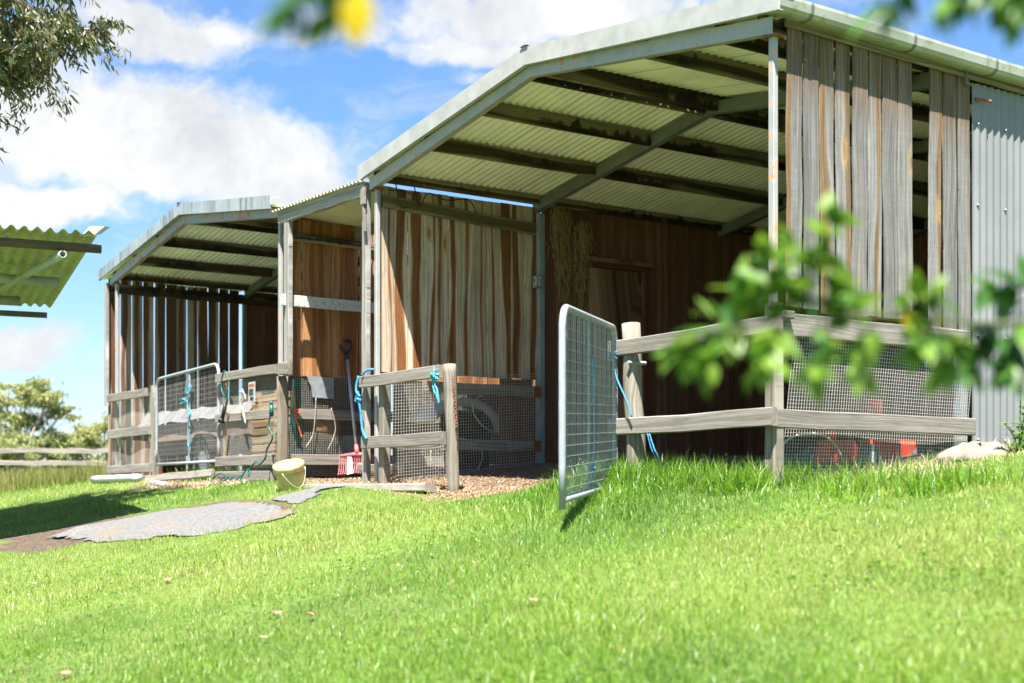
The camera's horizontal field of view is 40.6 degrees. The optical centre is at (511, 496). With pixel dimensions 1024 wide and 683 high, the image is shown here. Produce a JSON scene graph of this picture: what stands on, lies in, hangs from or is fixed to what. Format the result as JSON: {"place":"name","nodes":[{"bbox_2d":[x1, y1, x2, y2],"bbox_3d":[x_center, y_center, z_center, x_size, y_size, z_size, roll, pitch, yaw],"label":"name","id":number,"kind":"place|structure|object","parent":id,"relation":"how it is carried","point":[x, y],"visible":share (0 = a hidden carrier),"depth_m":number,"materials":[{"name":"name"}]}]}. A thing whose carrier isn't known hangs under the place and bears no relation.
{"place":"outdoors","nodes":[
{"label":"outdoors","id":0,"kind":"place"},
{"bbox_2d":[0,453,119,494],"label":"tall grass","id":1,"kind":"structure","parent":0,"point":[13,480],"depth_m":21.41,"materials":[{"name":"green plant"}]},
{"bbox_2d":[288,379,304,458],"bbox_3d":[-2.336,-0.780,14.977,0.185,0.967,0.110,0,0,-34],"label":"rope","id":2,"kind":"object","parent":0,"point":[291,448],"visible":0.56,"depth_m":14.96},
{"bbox_2d":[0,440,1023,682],"bbox_3d":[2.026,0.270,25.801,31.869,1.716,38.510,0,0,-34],"label":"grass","id":3,"kind":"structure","parent":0,"point":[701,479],"depth_m":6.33,"materials":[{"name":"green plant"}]},
{"bbox_2d":[0,445,1023,682],"bbox_3d":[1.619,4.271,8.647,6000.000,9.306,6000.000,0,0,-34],"label":"ground","id":4,"kind":"structure","parent":0,"point":[31,541],"depth_m":6.85,"materials":[{"name":"green plant"}]},
{"bbox_2d":[0,411,27,446],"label":"gum tree","id":5,"kind":"object","parent":4,"relation":"on","point":[2,425],"visible":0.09,"depth_m":61.84,"materials":[{"name":"green plant"}]},
{"bbox_2d":[0,428,68,473],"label":"gum tree","id":6,"kind":"object","parent":4,"relation":"on","point":[11,443],"visible":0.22,"depth_m":54.58,"materials":[{"name":"green plant"}]},
{"bbox_2d":[0,375,87,467],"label":"gum tree","id":7,"kind":"object","parent":4,"relation":"on","point":[33,394],"visible":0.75,"depth_m":57.73,"materials":[{"name":"green plant"}]},
{"bbox_2d":[0,225,109,317],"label":"pole shelter","id":8,"kind":"object","parent":4,"relation":"on","point":[38,265],"visible":1,"depth_m":12.98,"materials":[{"name":"green metal"}]},
{"bbox_2d":[58,671,71,673],"bbox_3d":[-1.925,0.757,5.960,0.030,0.011,0.075,0,0,26],"label":"fallen leaf","id":9,"kind":"object","parent":4,"relation":"on","point":[64,672],"visible":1,"depth_m":5.96,"materials":[{"name":"brown plant"}]},
{"bbox_2d":[0,0,133,163],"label":"gum tree","id":10,"kind":"object","parent":4,"relation":"on","point":[28,45],"visible":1,"depth_m":13.12,"materials":[{"name":"green plant"}]},
{"bbox_2d":[40,411,131,470],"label":"gum tree","id":11,"kind":"object","parent":4,"relation":"on","point":[92,436],"visible":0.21,"depth_m":59.55,"materials":[{"name":"green plant"}]},
{"bbox_2d":[0,448,187,471],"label":"rail fence","id":12,"kind":"object","parent":4,"relation":"on","point":[22,462],"visible":0.45,"depth_m":33.99,"materials":[{"name":"grey wood"}]},
{"bbox_2d":[90,474,141,482],"bbox_3d":[-5.298,-0.238,18.488,0.099,0.100,2.051,0,0,-32],"label":"drain pipe","id":13,"kind":"object","parent":4,"relation":"on","point":[114,478],"visible":0.94,"depth_m":18.30,"materials":[{"name":"white plastic"}]},
{"bbox_2d":[107,385,156,480],"bbox_3d":[-5.143,-0.720,18.639,0.104,1.440,1.772,0,0,-35],"label":"yard fence","id":14,"kind":"object","parent":4,"relation":"on","point":[129,468],"visible":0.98,"depth_m":18.47,"materials":[{"name":"grey wood"}]},
{"bbox_2d":[154,363,220,465],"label":"stock gate","id":15,"kind":"structure","parent":14,"relation":"attached to","point":[218,425],"depth_m":16.88,"materials":[{"name":"silver metal"}]},
{"bbox_2d":[179,379,191,446],"bbox_3d":[-3.974,-1.008,16.869,0.085,0.829,0.416,0,0,-34],"label":"baling twine","id":16,"kind":"object","parent":15,"relation":"attached to","point":[184,400],"visible":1,"depth_m":16.80,"materials":[{"name":"blue plastic"}]},
{"bbox_2d":[149,480,166,486],"bbox_3d":[-4.210,-0.153,16.478,0.070,0.100,0.813,0,0,-25],"label":"drain pipe","id":17,"kind":"object","parent":4,"relation":"on","point":[154,482],"visible":0.8,"depth_m":16.35,"materials":[{"name":"white plastic"}]},
{"bbox_2d":[46,501,295,542],"bbox_3d":[-2.982,0.206,11.879,1.651,0.332,2.250,0,0,-34],"label":"ground mat","id":18,"kind":"object","parent":4,"relation":"on","point":[189,521],"visible":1,"depth_m":11.64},
{"bbox_2d":[144,469,214,480],"bbox_3d":[-4.055,-0.245,16.793,0.062,0.145,2.153,0,0,-35],"label":"ground plank","id":19,"kind":"object","parent":4,"relation":"on","point":[206,473],"visible":0.88,"depth_m":16.63,"materials":[{"name":"grey wood"}]},
{"bbox_2d":[125,479,257,490],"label":"straw litter","id":20,"kind":"object","parent":4,"relation":"on","point":[191,482],"visible":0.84,"depth_m":15.95,"materials":[{"name":"beige plant"}]},
{"bbox_2d":[168,464,247,482],"bbox_3d":[-3.688,-0.292,16.846,0.802,0.291,1.446,0,0,-34],"label":"grass tuft","id":21,"kind":"object","parent":4,"relation":"on","point":[199,479],"visible":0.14,"depth_m":16.65,"materials":[{"name":"plant"}]},
{"bbox_2d":[139,401,314,478],"bbox_3d":[-3.713,-0.649,17.864,1.220,1.030,3.750,0,0,-34],"label":"box trailer","id":22,"kind":"object","parent":4,"relation":"on","point":[208,448],"visible":0.23,"depth_m":17.18,"materials":[{"name":"silver metal"}]},
{"bbox_2d":[215,362,292,480],"bbox_3d":[-2.818,-0.708,15.218,0.148,1.417,2.005,0,0,-34],"label":"yard fence","id":23,"kind":"object","parent":4,"relation":"on","point":[281,423],"visible":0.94,"depth_m":15.05,"materials":[{"name":"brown wood"}]},
{"bbox_2d":[218,370,229,422],"bbox_3d":[-3.255,-1.127,15.641,0.203,0.603,0.084,0,0,41],"label":"rope","id":24,"kind":"object","parent":23,"relation":"hanging from","point":[221,419],"visible":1,"depth_m":15.63,"materials":[{"name":"fabric"}]},
{"bbox_2d":[210,401,273,482],"bbox_3d":[-2.994,-0.549,15.189,0.138,0.906,1.704,0,0,-34],"label":"coil hose","id":25,"kind":"object","parent":23,"relation":"hanging from","point":[271,409],"visible":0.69,"depth_m":14.78,"materials":[{"name":"green rubber"}]},
{"bbox_2d":[239,389,245,424],"bbox_3d":[-2.970,-0.991,15.273,0.028,0.402,0.186,0,0,-34],"label":"frayed strap","id":26,"kind":"object","parent":23,"relation":"hanging from","point":[242,396],"visible":1,"depth_m":15.26,"materials":[{"name":"white fabric"}]},
{"bbox_2d":[248,381,254,402],"bbox_3d":[-2.841,-1.140,15.120,0.006,0.220,0.180,0,0,-34],"label":"paper tag","id":27,"kind":"object","parent":23,"relation":"attached to","point":[251,391],"visible":1,"depth_m":15.12,"materials":[{"name":"white paper"}]},
{"bbox_2d":[252,391,298,470],"bbox_3d":[-2.627,-0.725,15.535,0.079,0.950,1.270,0,0,-34],"label":"pallet","id":28,"kind":"object","parent":4,"relation":"on","point":[255,423],"visible":0.37,"depth_m":15.80,"materials":[{"name":"brown wood"}]},
{"bbox_2d":[272,459,305,490],"bbox_3d":[-2.095,-0.197,13.061,0.330,0.324,0.313,0,0,-34],"label":"bucket","id":29,"kind":"object","parent":4,"relation":"on","point":[290,474],"visible":0.97,"depth_m":12.99,"materials":[{"name":"yellow plastic"}]},
{"bbox_2d":[295,448,314,473],"bbox_3d":[-2.265,-0.386,15.073,0.254,0.272,0.254,0,0,-34],"label":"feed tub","id":30,"kind":"object","parent":4,"relation":"on","point":[302,451],"visible":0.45,"depth_m":14.98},
{"bbox_2d":[272,482,352,503],"bbox_3d":[-1.810,-0.032,12.396,0.535,0.194,0.996,0,0,29],"label":"ground mat","id":31,"kind":"object","parent":4,"relation":"on","point":[297,497],"visible":0.97,"depth_m":12.25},
{"bbox_2d":[98,195,535,476],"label":"stock shed","id":32,"kind":"structure","parent":4,"relation":"on","point":[228,248],"depth_m":19.26,"materials":[{"name":"paint"}]},
{"bbox_2d":[293,387,301,437],"bbox_3d":[-2.265,-0.884,14.633,0.103,0.532,0.025,0,0,-34],"label":"strap","id":33,"kind":"object","parent":32,"relation":"hanging from","point":[295,409],"visible":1,"depth_m":14.62,"materials":[{"name":"orange fabric"}]},
{"bbox_2d":[307,376,333,398],"bbox_3d":[-2.053,-1.167,14.843,0.325,0.235,0.008,0,0,-34],"label":"plastic sheet","id":34,"kind":"object","parent":32,"relation":"attached to","point":[322,387],"visible":1,"depth_m":14.85,"materials":[{"name":"white plastic"}]},
{"bbox_2d":[306,400,335,448],"bbox_3d":[-2.043,-0.774,14.788,0.356,0.552,0.008,0,0,-34],"label":"wire loop","id":35,"kind":"object","parent":32,"relation":"hanging from","point":[314,425],"visible":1,"depth_m":14.75,"materials":[{"name":"white metal"}]},
{"bbox_2d":[272,180,407,481],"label":"passage roof","id":36,"kind":"structure","parent":4,"relation":"on","point":[351,204],"depth_m":13.71,"materials":[{"name":"grey wood"}]},
{"bbox_2d":[336,435,373,466],"bbox_3d":[-1.752,-0.501,15.477,0.466,0.342,0.466,0,0,-34],"label":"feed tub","id":37,"kind":"object","parent":4,"relation":"on","point":[348,443],"visible":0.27,"depth_m":15.28,"materials":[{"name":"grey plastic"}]},
{"bbox_2d":[304,419,338,440],"bbox_3d":[-2.111,-0.760,15.266,0.270,0.280,0.350,0,0,-34],"label":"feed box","id":38,"kind":"object","parent":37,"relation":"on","point":[318,430],"visible":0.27,"depth_m":15.12,"materials":[{"name":"brown wood"}]},
{"bbox_2d":[338,339,373,474],"bbox_3d":[-1.657,-0.962,14.752,0.392,1.485,0.629,0,0,-6],"label":"manure fork","id":39,"kind":"object","parent":4,"relation":"on","point":[356,453],"visible":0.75,"depth_m":14.58,"materials":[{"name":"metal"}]},
{"bbox_2d":[303,483,436,492],"bbox_3d":[-1.403,-0.073,12.523,0.159,0.086,2.125,0,0,-43],"label":"edging sleeper","id":40,"kind":"object","parent":4,"relation":"on","point":[411,487],"visible":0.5,"depth_m":11.97,"materials":[{"name":"wood"}]},
{"bbox_2d":[355,463,403,474],"bbox_3d":[-1.345,-0.286,14.094,0.074,0.143,1.159,0,0,-28],"label":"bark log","id":41,"kind":"object","parent":4,"relation":"on","point":[392,468],"visible":0.47,"depth_m":13.76,"materials":[{"name":"brown wood"}]},
{"bbox_2d":[359,363,459,492],"bbox_3d":[-0.921,-0.510,12.327,0.144,1.227,1.660,0,0,-34],"label":"yard fence","id":42,"kind":"object","parent":4,"relation":"on","point":[384,441],"visible":0.91,"depth_m":12.15,"materials":[{"name":"grey wood"}]},
{"bbox_2d":[354,368,374,439],"bbox_3d":[-1.383,-0.854,12.883,0.064,0.665,0.287,0,0,-40],"label":"rope","id":43,"kind":"object","parent":42,"relation":"hanging from","point":[358,398],"visible":1,"depth_m":12.91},
{"bbox_2d":[430,367,439,403],"bbox_3d":[-0.653,-0.940,11.744,0.113,0.323,0.075,0,0,21],"label":"baling twine","id":44,"kind":"object","parent":42,"relation":"attached to","point":[434,376],"visible":1,"depth_m":11.73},
{"bbox_2d":[451,375,457,427],"bbox_3d":[-0.479,-0.797,11.599,0.022,0.445,0.080,0,0,-34],"label":"chain","id":45,"kind":"object","parent":42,"relation":"hanging from","point":[454,401],"visible":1,"depth_m":11.60,"materials":[{"name":"brown metal"}]},
{"bbox_2d":[305,468,568,500],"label":"wood shavings","id":46,"kind":"object","parent":4,"relation":"on","point":[440,492],"visible":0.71,"depth_m":12.66},
{"bbox_2d":[431,438,482,475],"bbox_3d":[-0.542,-0.360,13.579,0.600,0.432,0.110,0,0,-34],"label":"wire hoop","id":47,"kind":"object","parent":4,"relation":"on","point":[442,475],"visible":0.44,"depth_m":13.44,"materials":[{"name":"silver metal"}]},
{"bbox_2d":[440,411,492,467],"bbox_3d":[-0.460,-0.581,14.176,0.594,0.562,0.594,0,0,-34],"label":"feed drum","id":48,"kind":"object","parent":4,"relation":"on","point":[462,455],"visible":0.4,"depth_m":13.95,"materials":[{"name":"black plastic"}]},
{"bbox_2d":[407,398,498,435],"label":"plastic arch","id":49,"kind":"structure","parent":48,"relation":"on","point":[413,416],"depth_m":13.86,"materials":[{"name":"grey plastic"}]},
{"bbox_2d":[0,481,1023,682],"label":"clover","id":50,"kind":"object","parent":4,"relation":"on","point":[504,675],"visible":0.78,"depth_m":6.51,"materials":[{"name":"green plant"}]},
{"bbox_2d":[258,0,1023,406],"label":"fruit tree","id":51,"kind":"object","parent":4,"relation":"on","point":[354,20],"visible":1,"depth_m":2.06,"materials":[{"name":"green plant"}]},
{"bbox_2d":[357,0,1023,481],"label":"farm shed","id":52,"kind":"structure","parent":4,"relation":"on","point":[677,160],"depth_m":12.57,"materials":[{"name":"paint"}]},
{"bbox_2d":[388,183,476,213],"bbox_3d":[-0.746,-2.819,13.196,0.974,0.224,0.023,0,0,-34],"label":"cable","id":53,"kind":"object","parent":52,"relation":"attached to","point":[416,198],"visible":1,"depth_m":13.09,"materials":[{"name":"black plastic"}]},
{"bbox_2d":[472,395,498,432],"bbox_3d":[-0.151,-0.840,13.841,0.572,0.412,0.110,0,0,-34],"label":"wire hoop","id":54,"kind":"object","parent":52,"relation":"attached to","point":[476,417],"visible":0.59,"depth_m":13.72,"materials":[{"name":"grey metal"}]},
{"bbox_2d":[533,275,541,287],"bbox_3d":[0.248,-2.160,13.916,0.072,0.120,0.100,0,0,-34],"label":"switch box","id":55,"kind":"object","parent":52,"relation":"attached to","point":[537,281],"visible":1,"depth_m":13.89,"materials":[{"name":"grey plastic"}]},
{"bbox_2d":[544,207,594,354],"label":"hay wisps","id":56,"kind":"object","parent":52,"relation":"hanging from","point":[557,222],"visible":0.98,"depth_m":14.14,"materials":[{"name":"brown plant"}]},
{"bbox_2d":[582,255,653,457],"bbox_3d":[1.109,-1.430,14.511,0.920,2.100,0.070,0,0,-34],"label":"door","id":57,"kind":"structure","parent":52,"relation":"in","point":[616,297],"depth_m":14.51,"materials":[{"name":"brown wood"}]},
{"bbox_2d":[610,309,975,488],"bbox_3d":[1.955,-0.535,9.697,1.992,1.371,1.630,0,0,-34],"label":"yard fence","id":58,"kind":"object","parent":4,"relation":"on","point":[774,417],"visible":0.73,"depth_m":9.11,"materials":[{"name":"grey wood"}]},
{"bbox_2d":[559,304,617,509],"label":"stock gate","id":59,"kind":"structure","parent":58,"relation":"attached to","point":[564,498],"depth_m":8.54,"materials":[{"name":"silver metal"}]},
{"bbox_2d":[591,358,595,499],"bbox_3d":[0.513,-0.389,8.869,0.048,0.996,0.175,0,0,2],"label":"baling twine","id":60,"kind":"object","parent":59,"relation":"hanging from","point":[592,400],"visible":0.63,"depth_m":8.89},
{"bbox_2d":[610,340,664,468],"bbox_3d":[0.858,-0.629,9.607,0.457,0.944,0.125,0,0,28],"label":"baling twine","id":61,"kind":"object","parent":58,"relation":"attached to","point":[649,435],"visible":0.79,"depth_m":9.60,"materials":[{"name":"blue plastic"}]},
{"bbox_2d":[785,432,845,466],"bbox_3d":[2.000,-0.264,9.263,0.693,0.332,0.018,0,0,-34],"label":"wire hoop","id":62,"kind":"object","parent":4,"relation":"on","point":[822,435],"visible":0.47,"depth_m":9.30,"materials":[{"name":"metal"}]},
{"bbox_2d":[784,355,929,464],"bbox_3d":[2.388,-0.575,9.921,1.164,0.779,0.600,0,0,-34],"label":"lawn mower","id":63,"kind":"object","parent":4,"relation":"on","point":[913,446],"visible":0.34,"depth_m":9.85,"materials":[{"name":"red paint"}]},
{"bbox_2d":[821,446,980,481],"bbox_3d":[2.364,-0.181,8.577,0.976,0.274,0.740,0,0,-34],"label":"dry grass tuft","id":64,"kind":"object","parent":4,"relation":"on","point":[899,463],"visible":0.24,"depth_m":8.57,"materials":[{"name":"plant"}]},
{"bbox_2d":[914,439,1023,469],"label":"dry grass tuft","id":65,"kind":"object","parent":4,"relation":"on","point":[922,461],"visible":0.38,"depth_m":8.79,"materials":[{"name":"plant"}]},
{"bbox_2d":[935,441,1011,461],"bbox_3d":[3.109,-0.298,9.181,0.743,0.146,0.444,0,0,-34],"label":"boulder","id":66,"kind":"object","parent":4,"relation":"on","point":[962,449],"visible":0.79,"depth_m":9.04,"materials":[{"name":"stone"}]},
{"bbox_2d":[998,398,1023,451],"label":"weed plant","id":67,"kind":"object","parent":4,"relation":"on","point":[1021,439],"visible":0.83,"depth_m":9.04,"materials":[{"name":"green plant"}]},
{"bbox_2d":[0,0,1023,469],"label":"sky","id":68,"kind":"structure","parent":0,"point":[202,108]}
]}

